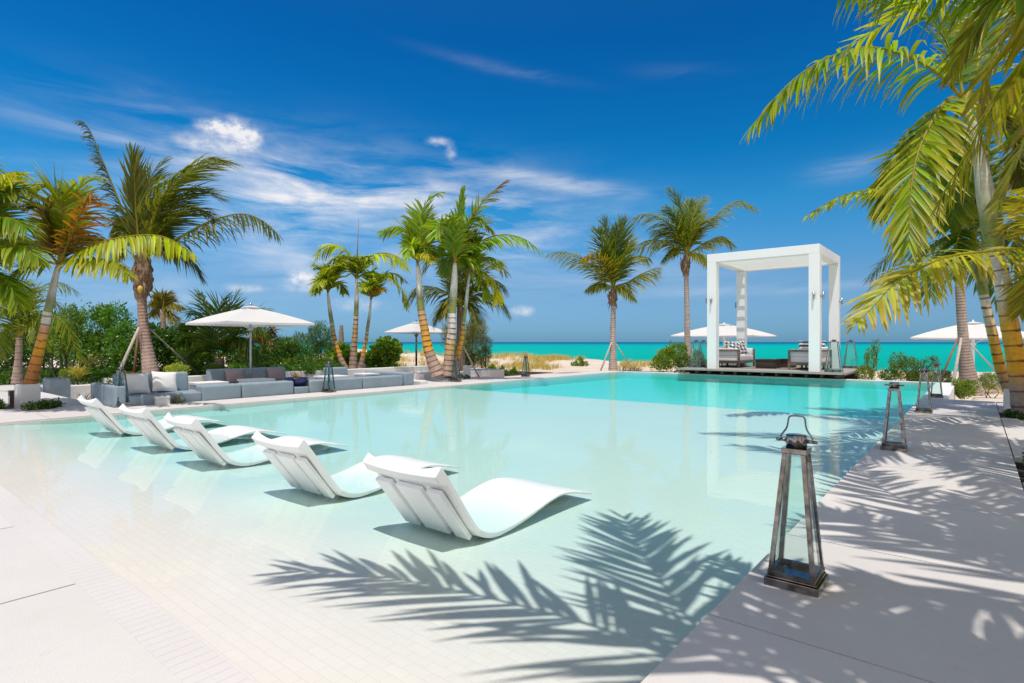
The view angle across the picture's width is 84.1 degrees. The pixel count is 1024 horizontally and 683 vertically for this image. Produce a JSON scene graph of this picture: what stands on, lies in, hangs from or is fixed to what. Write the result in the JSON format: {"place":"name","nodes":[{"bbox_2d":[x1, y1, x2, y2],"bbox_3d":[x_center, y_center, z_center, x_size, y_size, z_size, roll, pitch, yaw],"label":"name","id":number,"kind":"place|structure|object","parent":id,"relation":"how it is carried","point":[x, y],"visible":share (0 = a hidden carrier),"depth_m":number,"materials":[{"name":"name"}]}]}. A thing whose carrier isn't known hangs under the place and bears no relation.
{"place":"outdoors","nodes":[
{"label":"outdoors","id":0,"kind":"place"},
{"bbox_2d":[12,367,553,375],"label":"planting soil","id":1,"kind":"structure","parent":0,"point":[520,372],"depth_m":25.93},
{"bbox_2d":[54,299,128,376],"bbox_3d":[-13.222,0.021,18.116,2.441,2.785,1.833,0,0,-2],"label":"shrub","id":2,"kind":"object","parent":1,"relation":"on","point":[91,344],"visible":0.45,"depth_m":17.81,"materials":[{"name":"green plant"}]},
{"bbox_2d":[96,300,141,371],"bbox_3d":[-11.846,0.033,17.424,1.630,2.754,1.377,0,0,39],"label":"shrub","id":3,"kind":"object","parent":1,"relation":"on","point":[125,331],"visible":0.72,"depth_m":17.23,"materials":[{"name":"green plant"}]},
{"bbox_2d":[140,321,198,371],"bbox_3d":[-11.524,0.351,19.299,2.235,2.121,1.897,0,0,-22],"label":"shrub","id":4,"kind":"object","parent":1,"relation":"on","point":[163,353],"visible":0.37,"depth_m":18.82,"materials":[{"name":"green plant"}]},
{"bbox_2d":[163,361,190,373],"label":"shrub","id":5,"kind":"object","parent":1,"relation":"on","point":[175,368],"visible":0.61,"depth_m":15.32,"materials":[{"name":"green plant"}]},
{"bbox_2d":[72,120,282,372],"bbox_3d":[-8.431,-2.192,15.373,5.806,7.122,2.577,0,0,11],"label":"palm tree","id":6,"kind":"object","parent":1,"relation":"on","point":[160,214],"visible":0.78,"depth_m":15.03,"materials":[{"name":"green plant"}]},
{"bbox_2d":[171,343,221,368],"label":"shrub","id":7,"kind":"object","parent":1,"relation":"on","point":[205,360],"visible":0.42,"depth_m":18.34,"materials":[{"name":"green plant"}]},
{"bbox_2d":[188,363,206,375],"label":"shrub","id":8,"kind":"object","parent":1,"relation":"on","point":[199,369],"visible":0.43,"depth_m":16.79,"materials":[{"name":"green plant"}]},
{"bbox_2d":[201,362,225,374],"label":"shrub","id":9,"kind":"object","parent":1,"relation":"on","point":[214,366],"visible":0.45,"depth_m":16.18,"materials":[{"name":"green plant"}]},
{"bbox_2d":[168,286,275,369],"bbox_3d":[-8.722,-0.339,16.995,3.362,2.850,1.965,0,0,-5],"label":"shrub","id":10,"kind":"object","parent":1,"relation":"on","point":[209,337],"visible":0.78,"depth_m":16.87,"materials":[{"name":"green plant"}]},
{"bbox_2d":[221,348,244,367],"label":"shrub","id":11,"kind":"object","parent":1,"relation":"on","point":[229,360],"visible":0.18,"depth_m":19.34,"materials":[{"name":"green plant"}]},
{"bbox_2d":[247,327,285,362],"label":"palm tree","id":12,"kind":"object","parent":1,"relation":"on","point":[272,329],"visible":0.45,"depth_m":18.98,"materials":[{"name":"green plant"}]},
{"bbox_2d":[239,337,316,367],"bbox_3d":[-7.817,0.590,18.982,2.511,1.641,1.570,0,0,-19],"label":"shrub","id":13,"kind":"object","parent":1,"relation":"on","point":[290,349],"visible":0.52,"depth_m":18.80,"materials":[{"name":"green plant"}]},
{"bbox_2d":[265,354,337,367],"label":"shrub","id":14,"kind":"object","parent":1,"relation":"on","point":[294,360],"visible":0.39,"depth_m":18.25,"materials":[{"name":"green plant"}]},
{"bbox_2d":[289,320,336,362],"bbox_3d":[-7.895,0.214,23.133,2.358,2.403,1.528,0,0,-11],"label":"shrub","id":15,"kind":"object","parent":1,"relation":"on","point":[319,344],"visible":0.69,"depth_m":22.92,"materials":[{"name":"green plant"}]},
{"bbox_2d":[306,260,349,368],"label":"palm tree","id":16,"kind":"object","parent":1,"relation":"on","point":[326,284],"visible":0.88,"depth_m":20.23,"materials":[{"name":"green plant"}]},
{"bbox_2d":[324,340,349,358],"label":"shrub","id":17,"kind":"object","parent":1,"relation":"on","point":[342,345],"visible":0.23,"depth_m":22.42,"materials":[{"name":"green plant"}]},
{"bbox_2d":[304,220,411,368],"bbox_3d":[-5.328,-1.632,20.202,3.802,5.540,1.738,0,0,1],"label":"palm tree","id":18,"kind":"object","parent":1,"relation":"on","point":[356,265],"visible":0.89,"depth_m":20.18,"materials":[{"name":"green plant"}]},
{"bbox_2d":[330,335,402,367],"bbox_3d":[-5.637,0.574,22.083,2.905,1.705,1.579,0,0,2],"label":"shrub","id":19,"kind":"object","parent":1,"relation":"on","point":[386,351],"visible":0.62,"depth_m":21.75,"materials":[{"name":"green plant"}]},
{"bbox_2d":[355,266,409,368],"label":"palm tree","id":20,"kind":"object","parent":1,"relation":"on","point":[372,288],"visible":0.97,"depth_m":20.20,"materials":[{"name":"green plant"}]},
{"bbox_2d":[384,320,444,365],"bbox_3d":[-4.380,0.190,26.000,2.060,2.420,2.060,0,0,39],"label":"umbrella","id":21,"kind":"object","parent":1,"relation":"on","point":[413,328],"visible":0.71,"depth_m":25.77,"materials":[{"name":"fabric"}]},
{"bbox_2d":[439,314,489,367],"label":"tree","id":22,"kind":"object","parent":1,"relation":"on","point":[474,334],"visible":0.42,"depth_m":25.81,"materials":[{"name":"green plant"}]},
{"bbox_2d":[474,334,493,368],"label":"shrub","id":23,"kind":"object","parent":1,"relation":"on","point":[485,351],"visible":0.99,"depth_m":25.51,"materials":[{"name":"green plant"}]},
{"bbox_2d":[0,371,925,682],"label":"pool floor","id":24,"kind":"structure","parent":0,"point":[644,557],"depth_m":4.03,"materials":[{"name":"tile"}]},
{"bbox_2d":[77,395,227,435],"bbox_3d":[-5.206,1.027,8.317,0.700,0.582,1.761,0,0,40],"label":"pool lounger","id":25,"kind":"object","parent":24,"relation":"on","point":[98,411],"visible":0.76,"depth_m":7.76,"materials":[{"name":"white plastic"}]},
{"bbox_2d":[118,404,285,449],"bbox_3d":[-3.879,1.027,7.233,0.700,0.582,1.761,0,0,38],"label":"pool lounger","id":26,"kind":"object","parent":24,"relation":"on","point":[145,423],"visible":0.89,"depth_m":6.71,"materials":[{"name":"white plastic"}]},
{"bbox_2d":[164,412,346,465],"bbox_3d":[-2.804,1.027,6.354,0.700,0.582,1.761,0,0,40],"label":"pool lounger","id":27,"kind":"object","parent":24,"relation":"on","point":[194,435],"visible":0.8,"depth_m":5.86,"materials":[{"name":"white plastic"}]},
{"bbox_2d":[251,431,458,497],"bbox_3d":[-1.344,1.027,5.162,0.700,0.582,1.761,0,0,38],"label":"pool lounger","id":28,"kind":"object","parent":24,"relation":"on","point":[297,464],"visible":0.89,"depth_m":4.67,"materials":[{"name":"white plastic"}]},
{"bbox_2d":[363,453,591,539],"bbox_3d":[-0.170,1.027,4.202,0.700,0.582,1.761,0,0,39],"label":"pool lounger","id":29,"kind":"object","parent":24,"relation":"on","point":[432,499],"visible":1,"depth_m":3.77,"materials":[{"name":"white plastic"}]},
{"bbox_2d":[2,349,1002,402],"bbox_3d":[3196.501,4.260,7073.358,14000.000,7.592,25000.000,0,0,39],"label":"ground","id":30,"kind":"structure","parent":0,"point":[565,366],"depth_m":30.84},
{"bbox_2d":[0,310,66,373],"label":"shrub","id":31,"kind":"object","parent":30,"relation":"on","point":[9,364],"visible":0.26,"depth_m":18.79,"materials":[{"name":"green plant"}]},
{"bbox_2d":[48,302,85,376],"bbox_3d":[-13.083,0.122,16.541,1.188,2.586,1.073,0,0,39],"label":"shrub","id":32,"kind":"object","parent":30,"relation":"on","point":[77,317],"visible":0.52,"depth_m":16.52,"materials":[{"name":"green plant"}]},
{"bbox_2d":[58,367,86,383],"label":"shrub","id":33,"kind":"object","parent":30,"relation":"on","point":[64,374],"visible":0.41,"depth_m":16.02,"materials":[{"name":"green plant"}]},
{"bbox_2d":[81,366,107,382],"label":"shrub","id":34,"kind":"object","parent":30,"relation":"on","point":[91,374],"visible":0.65,"depth_m":16.47,"materials":[{"name":"green plant"}]},
{"bbox_2d":[147,288,186,329],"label":"palm tree","id":35,"kind":"object","parent":30,"relation":"on","point":[162,301],"visible":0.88,"depth_m":33.85,"materials":[{"name":"green plant"}]},
{"bbox_2d":[0,365,378,384],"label":"ground cover","id":36,"kind":"object","parent":30,"relation":"on","point":[73,381],"visible":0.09,"depth_m":16.13,"materials":[{"name":"green plant"}]},
{"bbox_2d":[73,350,108,367],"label":"yucca","id":37,"kind":"object","parent":36,"relation":"on","point":[90,362],"visible":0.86,"depth_m":16.15,"materials":[{"name":"green plant"}]},
{"bbox_2d":[41,365,442,399],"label":"lounge wall","id":38,"kind":"structure","parent":30,"relation":"on","point":[82,390],"depth_m":16.06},
{"bbox_2d":[112,327,139,382],"bbox_3d":[-9.970,0.331,14.698,0.083,1.461,0.714,0,0,21],"label":"wooden stake","id":39,"kind":"object","parent":38,"relation":"on","point":[130,346],"visible":0.64,"depth_m":14.75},
{"bbox_2d":[294,360,316,375],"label":"shrub","id":40,"kind":"object","parent":38,"relation":"on","point":[308,367],"visible":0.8,"depth_m":16.00,"materials":[{"name":"green plant"}]},
{"bbox_2d":[402,256,512,370],"bbox_3d":[-1.894,-1.047,19.983,3.866,4.750,2.260,0,0,3],"label":"palm tree","id":41,"kind":"object","parent":30,"relation":"on","point":[441,312],"visible":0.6,"depth_m":19.83,"materials":[{"name":"green plant"}]},
{"bbox_2d":[413,368,503,378],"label":"raised plinth","id":42,"kind":"structure","parent":30,"relation":"on","point":[480,371],"depth_m":20.24,"materials":[{"name":"concrete"}]},
{"bbox_2d":[0,370,1023,682],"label":"pool deck","id":43,"kind":"structure","parent":30,"relation":"on","point":[922,542],"depth_m":2.68,"materials":[{"name":"concrete"}]},
{"bbox_2d":[0,157,60,319],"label":"palm tree","id":44,"kind":"object","parent":43,"relation":"on","point":[13,250],"visible":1,"depth_m":9.30,"materials":[{"name":"green plant"}]},
{"bbox_2d":[0,276,85,383],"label":"palm tree","id":45,"kind":"object","parent":43,"relation":"on","point":[20,323],"visible":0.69,"depth_m":13.43,"materials":[{"name":"green plant"}]},
{"bbox_2d":[20,397,65,410],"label":"ground plant","id":46,"kind":"object","parent":43,"relation":"on","point":[47,404],"visible":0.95,"depth_m":10.06,"materials":[{"name":"green plant"}]},
{"bbox_2d":[61,360,95,377],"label":"yucca","id":47,"kind":"object","parent":43,"relation":"on","point":[77,372],"visible":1,"depth_m":15.46,"materials":[{"name":"yellow plant"}]},
{"bbox_2d":[0,485,254,682],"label":"entry channel","id":48,"kind":"object","parent":43,"relation":"in","point":[178,651],"visible":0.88,"depth_m":2.54,"materials":[{"name":"tile"}]},
{"bbox_2d":[321,357,335,392],"bbox_3d":[-4.329,0.772,13.435,0.240,0.824,0.240,0,0,34],"label":"lantern","id":49,"kind":"object","parent":43,"relation":"on","point":[328,390],"visible":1,"depth_m":13.41,"materials":[{"name":"metal"}]},
{"bbox_2d":[375,192,446,378],"bbox_3d":[-3.012,-1.827,17.357,2.252,5.894,1.660,0,0,13],"label":"palm tree","id":50,"kind":"object","parent":43,"relation":"on","point":[417,246],"visible":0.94,"depth_m":17.10,"materials":[{"name":"green plant"}]},
{"bbox_2d":[454,228,506,375],"bbox_3d":[-1.106,-1.304,17.918,1.960,4.736,1.804,0,0,10],"label":"palm tree","id":51,"kind":"object","parent":43,"relation":"on","point":[497,297],"visible":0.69,"depth_m":17.73,"materials":[{"name":"green plant"}]},
{"bbox_2d":[419,179,544,376],"bbox_3d":[-0.879,-1.938,17.288,3.897,5.972,2.092,0,0,-9],"label":"palm tree","id":52,"kind":"object","parent":43,"relation":"on","point":[453,233],"visible":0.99,"depth_m":17.08,"materials":[{"name":"green plant"}]},
{"bbox_2d":[764,415,828,597],"bbox_3d":[1.399,0.772,2.795,0.240,0.824,0.240,0,0,39],"label":"lantern","id":53,"kind":"object","parent":43,"relation":"on","point":[811,578],"visible":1,"depth_m":2.77,"materials":[{"name":"metal"}]},
{"bbox_2d":[880,382,907,451],"bbox_3d":[4.225,0.815,6.278,0.240,0.739,0.240,0,0,39],"label":"lantern","id":54,"kind":"object","parent":43,"relation":"on","point":[902,446],"visible":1,"depth_m":6.25,"materials":[{"name":"metal"}]},
{"bbox_2d":[801,127,1023,390],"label":"palm tree","id":55,"kind":"object","parent":43,"relation":"on","point":[944,243],"visible":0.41,"depth_m":10.13,"materials":[{"name":"green plant"}]},
{"bbox_2d":[915,368,932,413],"bbox_3d":[6.945,0.815,9.575,0.240,0.739,0.240,0,0,39],"label":"lantern","id":56,"kind":"object","parent":43,"relation":"on","point":[918,409],"visible":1,"depth_m":9.54,"materials":[{"name":"metal"}]},
{"bbox_2d":[1003,389,1010,409],"bbox_3d":[8.721,1.025,10.007,0.091,0.390,0.091,0,0,34],"label":"cube light","id":57,"kind":"object","parent":43,"relation":"on","point":[1006,398],"visible":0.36,"depth_m":9.98,"materials":[{"name":"white paint"}]},
{"bbox_2d":[544,214,663,370],"bbox_3d":[4.100,-2.144,24.634,5.726,7.235,2.532,0,0,-26],"label":"palm tree","id":58,"kind":"object","parent":30,"relation":"on","point":[612,259],"visible":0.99,"depth_m":24.82,"materials":[{"name":"green plant"}]},
{"bbox_2d":[649,340,697,372],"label":"shrub","id":59,"kind":"object","parent":30,"relation":"on","point":[678,359],"visible":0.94,"depth_m":23.83,"materials":[{"name":"green plant"}]},
{"bbox_2d":[623,185,759,372],"bbox_3d":[8.168,-2.779,26.063,6.259,8.864,2.600,0,0,-10],"label":"palm tree","id":60,"kind":"object","parent":30,"relation":"on","point":[685,235],"visible":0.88,"depth_m":25.90,"materials":[{"name":"green plant"}]},
{"bbox_2d":[670,323,776,363],"bbox_3d":[11.574,0.191,31.000,4.280,2.561,4.280,0,0,39],"label":"umbrella","id":61,"kind":"object","parent":30,"relation":"on","point":[727,330],"visible":0.59,"depth_m":30.30,"materials":[{"name":"fabric"}]},
{"bbox_2d":[677,364,857,378],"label":"platform","id":62,"kind":"structure","parent":30,"relation":"on","point":[797,371],"depth_m":20.36,"materials":[{"name":"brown wood"}]},
{"bbox_2d":[719,346,754,367],"bbox_3d":[8.882,0.578,22.844,1.150,0.800,2.020,0,0,39],"label":"outdoor sofa","id":63,"kind":"object","parent":62,"relation":"on","point":[726,356],"visible":0.57,"depth_m":22.13,"materials":[{"name":"fabric"}]},
{"bbox_2d":[755,359,781,367],"bbox_3d":[9.776,0.813,21.646,0.750,0.330,0.895,0,0,39],"label":"coffee table","id":64,"kind":"object","parent":62,"relation":"on","point":[767,363],"visible":1,"depth_m":21.31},
{"bbox_2d":[706,244,842,371],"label":"pavilion","id":65,"kind":"structure","parent":62,"relation":"on","point":[814,258],"depth_m":20.89,"materials":[{"name":"white paint"}]},
{"bbox_2d":[788,347,831,369],"bbox_3d":[10.875,0.578,20.699,1.050,0.800,2.020,0,0,39],"label":"outdoor sofa","id":66,"kind":"object","parent":62,"relation":"on","point":[799,357],"visible":0.52,"depth_m":20.14,"materials":[{"name":"fabric"}]},
{"bbox_2d":[824,340,843,371],"bbox_3d":[10.578,0.445,18.669,0.500,1.064,0.500,0,0,39],"label":"lantern","id":67,"kind":"object","parent":62,"relation":"on","point":[826,369],"visible":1,"depth_m":18.63,"materials":[{"name":"metal"}]},
{"bbox_2d":[843,340,858,368],"bbox_3d":[12.738,0.445,21.359,0.500,1.064,0.500,0,0,36],"label":"lantern","id":68,"kind":"object","parent":62,"relation":"on","point":[855,367],"visible":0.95,"depth_m":21.31,"materials":[{"name":"metal"}]},
{"bbox_2d":[625,371,955,399],"bbox_3d":[6.790,1.844,17.683,10.940,1.312,6.280,0,0,39],"label":"pool edge","id":69,"kind":"object","parent":30,"relation":"on","point":[948,390],"visible":0.18,"depth_m":19.05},
{"bbox_2d":[930,363,943,397],"bbox_3d":[9.126,0.815,12.213,0.240,0.739,0.240,0,0,39],"label":"lantern","id":70,"kind":"object","parent":69,"relation":"on","point":[941,395],"visible":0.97,"depth_m":12.17,"materials":[{"name":"metal"}]},
{"bbox_2d":[951,337,962,382],"bbox_3d":[13.231,0.618,16.896,1.021,1.525,0.086,0,0,-39],"label":"wooden stake","id":71,"kind":"object","parent":69,"relation":"on","point":[957,359],"visible":0.79,"depth_m":16.91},
{"bbox_2d":[855,339,881,379],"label":"shrub","id":72,"kind":"object","parent":30,"relation":"on","point":[862,369],"visible":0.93,"depth_m":19.16,"materials":[{"name":"green plant"}]},
{"bbox_2d":[882,352,942,381],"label":"shrub","id":73,"kind":"object","parent":30,"relation":"on","point":[913,374],"visible":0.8,"depth_m":18.73,"materials":[{"name":"green plant"}]},
{"bbox_2d":[877,369,951,382],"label":"shrub","id":74,"kind":"object","parent":30,"relation":"on","point":[946,376],"visible":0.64,"depth_m":18.93,"materials":[{"name":"green plant"}]},
{"bbox_2d":[858,171,1022,395],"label":"palm tree","id":75,"kind":"object","parent":30,"relation":"on","point":[967,369],"visible":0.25,"depth_m":17.41,"materials":[{"name":"green plant"}]},
{"bbox_2d":[951,377,980,398],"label":"shrub","id":76,"kind":"object","parent":30,"relation":"on","point":[959,392],"visible":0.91,"depth_m":15.41,"materials":[{"name":"green plant"}]},
{"bbox_2d":[910,320,1023,363],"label":"umbrella","id":77,"kind":"object","parent":30,"relation":"on","point":[976,330],"visible":0.69,"depth_m":21.00,"materials":[{"name":"fabric"}]},
{"bbox_2d":[977,372,999,397],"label":"shrub","id":78,"kind":"object","parent":30,"relation":"on","point":[984,378],"visible":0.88,"depth_m":15.94,"materials":[{"name":"green plant"}]},
{"bbox_2d":[0,342,1006,371],"bbox_3d":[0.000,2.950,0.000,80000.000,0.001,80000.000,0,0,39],"label":"sea","id":79,"kind":"structure","parent":0,"point":[640,351],"depth_m":228.11,"materials":[{"name":"liquid"}]},
{"bbox_2d":[0,406,1023,486],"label":"soil","id":80,"kind":"structure","parent":0,"point":[1020,467],"depth_m":5.62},
{"bbox_2d":[14,384,40,407],"bbox_3d":[-9.006,1.000,10.557,0.296,0.440,0.296,0,0,31],"label":"cube light","id":81,"kind":"object","parent":80,"relation":"on","point":[25,393],"visible":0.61,"depth_m":10.46,"materials":[{"name":"white paint"}]},
{"bbox_2d":[0,162,199,383],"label":"palm tree","id":82,"kind":"object","parent":80,"relation":"on","point":[63,210],"visible":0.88,"depth_m":10.39,"materials":[{"name":"green plant"}]},
{"bbox_2d":[739,0,1023,413],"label":"palm tree","id":83,"kind":"object","parent":80,"relation":"on","point":[936,150],"visible":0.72,"depth_m":8.84,"materials":[{"name":"green plant"}]},
{"bbox_2d":[832,0,1023,228],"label":"palm tree","id":84,"kind":"object","parent":80,"relation":"on","point":[987,11],"visible":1,"depth_m":5.83,"materials":[{"name":"green plant"}]},
{"bbox_2d":[839,179,1023,336],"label":"palm tree","id":85,"kind":"object","parent":80,"relation":"on","point":[1015,296],"visible":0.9,"depth_m":7.72,"materials":[{"name":"green plant"}]},
{"bbox_2d":[1002,407,1023,419],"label":"ground plant","id":86,"kind":"object","parent":80,"relation":"on","point":[1009,413],"visible":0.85,"depth_m":8.97,"materials":[{"name":"green plant"}]},
{"bbox_2d":[0,0,1023,341],"label":"sky","id":87,"kind":"structure","parent":0,"point":[336,114],"materials":[{"name":"blue"}]},
{"bbox_2d":[393,347,1002,393],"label":"dune grass","id":88,"kind":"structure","parent":0,"point":[541,360],"depth_m":32.87,"materials":[{"name":"plant"}]},
{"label":"lounge floor","id":89,"kind":"structure","parent":0,"visible":0},
{"bbox_2d":[43,377,70,397],"bbox_3d":[-11.176,1.245,13.941,0.550,0.750,0.450,0,0,39],"label":"ottoman","id":90,"kind":"object","parent":89,"relation":"on","point":[59,386],"visible":0.51,"depth_m":13.78,"materials":[{"name":"fabric"}]},
{"bbox_2d":[111,362,130,406],"bbox_3d":[-7.204,0.772,10.466,0.240,0.824,0.240,0,0,34],"label":"lantern","id":91,"kind":"object","parent":89,"relation":"on","point":[121,369],"visible":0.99,"depth_m":10.45,"materials":[{"name":"metal"}]},
{"bbox_2d":[91,372,201,407],"bbox_3d":[-7.296,1.135,11.355,1.470,1.030,1.514,0,0,39],"label":"sofa","id":92,"kind":"object","parent":89,"relation":"on","point":[105,394],"visible":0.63,"depth_m":10.92,"materials":[{"name":"grey fabric"}]},
{"bbox_2d":[121,373,150,393],"bbox_3d":[-7.293,0.800,11.020,0.160,0.420,0.460,-25,-16,36],"label":"pillow","id":93,"kind":"object","parent":92,"relation":"on","point":[138,383],"visible":0.82,"depth_m":10.98,"materials":[{"name":"white fabric"}]},
{"bbox_2d":[151,371,176,390],"bbox_3d":[-6.976,0.790,11.408,0.160,0.420,0.460,-25,-20,35],"label":"pillow","id":94,"kind":"object","parent":92,"relation":"on","point":[164,381],"visible":1,"depth_m":11.35,"materials":[{"name":"white fabric"}]},
{"bbox_2d":[154,395,169,404],"bbox_3d":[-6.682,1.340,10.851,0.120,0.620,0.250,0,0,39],"label":"table","id":95,"kind":"object","parent":89,"relation":"on","point":[160,400],"visible":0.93,"depth_m":10.79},
{"bbox_2d":[188,381,228,390],"bbox_3d":[-6.654,1.260,12.442,0.550,0.780,0.650,0,0,39],"label":"table","id":96,"kind":"object","parent":89,"relation":"on","point":[192,386],"visible":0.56,"depth_m":12.26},
{"bbox_2d":[196,383,240,400],"bbox_3d":[-6.384,1.252,12.085,1.020,0.735,0.784,0,0,39],"label":"sofa","id":97,"kind":"object","parent":89,"relation":"on","point":[220,391],"visible":0.4,"depth_m":11.73,"materials":[{"name":"grey fabric"}]},
{"bbox_2d":[206,367,285,383],"bbox_3d":[-6.468,1.150,14.163,0.739,1.000,1.938,0,0,39],"label":"sofa","id":98,"kind":"object","parent":89,"relation":"on","point":[220,374],"visible":0.25,"depth_m":14.02,"materials":[{"name":"grey fabric"}]},
{"bbox_2d":[225,369,244,382],"bbox_3d":[-6.745,0.830,13.840,0.160,0.360,0.460,-22,-14,37],"label":"pillow","id":99,"kind":"object","parent":98,"relation":"on","point":[232,376],"visible":0.84,"depth_m":13.76,"materials":[{"name":"fabric"}]},
{"bbox_2d":[267,367,284,380],"bbox_3d":[-6.081,0.830,14.653,0.160,0.360,0.460,-22,-14,37],"label":"pillow","id":100,"kind":"object","parent":98,"relation":"on","point":[276,374],"visible":0.84,"depth_m":14.60,"materials":[{"name":"fabric"}]},
{"bbox_2d":[185,303,314,377],"bbox_3d":[-6.303,0.350,13.700,2.120,2.600,2.120,0,0,39],"label":"umbrella","id":101,"kind":"object","parent":89,"relation":"on","point":[249,317],"visible":0.9,"depth_m":13.47,"materials":[{"name":"fabric"}]},
{"bbox_2d":[237,378,274,382],"bbox_3d":[-5.997,1.255,13.325,0.550,0.790,0.650,0,0,39],"label":"table","id":102,"kind":"object","parent":89,"relation":"on","point":[254,380],"visible":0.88,"depth_m":13.14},
{"bbox_2d":[236,380,293,397],"bbox_3d":[-5.751,1.252,12.860,1.020,0.735,1.184,0,0,39],"label":"sofa","id":103,"kind":"object","parent":89,"relation":"on","point":[264,388],"visible":0.34,"depth_m":12.49,"materials":[{"name":"grey fabric"}]},
{"bbox_2d":[294,386,308,393],"bbox_3d":[-5.058,1.325,13.313,0.520,0.590,0.360,0,0,39],"label":"ottoman","id":104,"kind":"object","parent":89,"relation":"on","point":[300,389],"visible":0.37,"depth_m":13.15,"materials":[{"name":"grey fabric"}]},
{"bbox_2d":[284,370,308,385],"bbox_3d":[-5.050,0.808,13.307,0.540,0.439,0.540,0,0,39],"label":"bowl planter","id":105,"kind":"object","parent":104,"relation":"on","point":[297,379],"visible":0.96,"depth_m":13.17,"materials":[{"name":"blue ceramic"}]},
{"bbox_2d":[303,377,361,392],"bbox_3d":[-4.656,1.260,14.200,1.020,0.720,1.484,0,0,39],"label":"sofa","id":106,"kind":"object","parent":89,"relation":"on","point":[341,384],"visible":0.29,"depth_m":13.88,"materials":[{"name":"grey fabric"}]},
{"bbox_2d":[323,367,347,374],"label":"sofa","id":107,"kind":"object","parent":89,"relation":"on","point":[340,371],"visible":0.3,"depth_m":16.21,"materials":[{"name":"grey fabric"}]},
{"bbox_2d":[360,375,402,388],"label":"sofa","id":108,"kind":"object","parent":89,"relation":"on","point":[368,382],"visible":0.34,"depth_m":14.92,"materials":[{"name":"grey fabric"}]},
{"bbox_2d":[365,370,413,385],"bbox_3d":[-3.764,1.230,15.924,1.820,0.780,1.100,0,0,39],"label":"sofa","id":109,"kind":"object","parent":89,"relation":"on","point":[408,378],"visible":0.23,"depth_m":15.72,"materials":[{"name":"grey fabric"}]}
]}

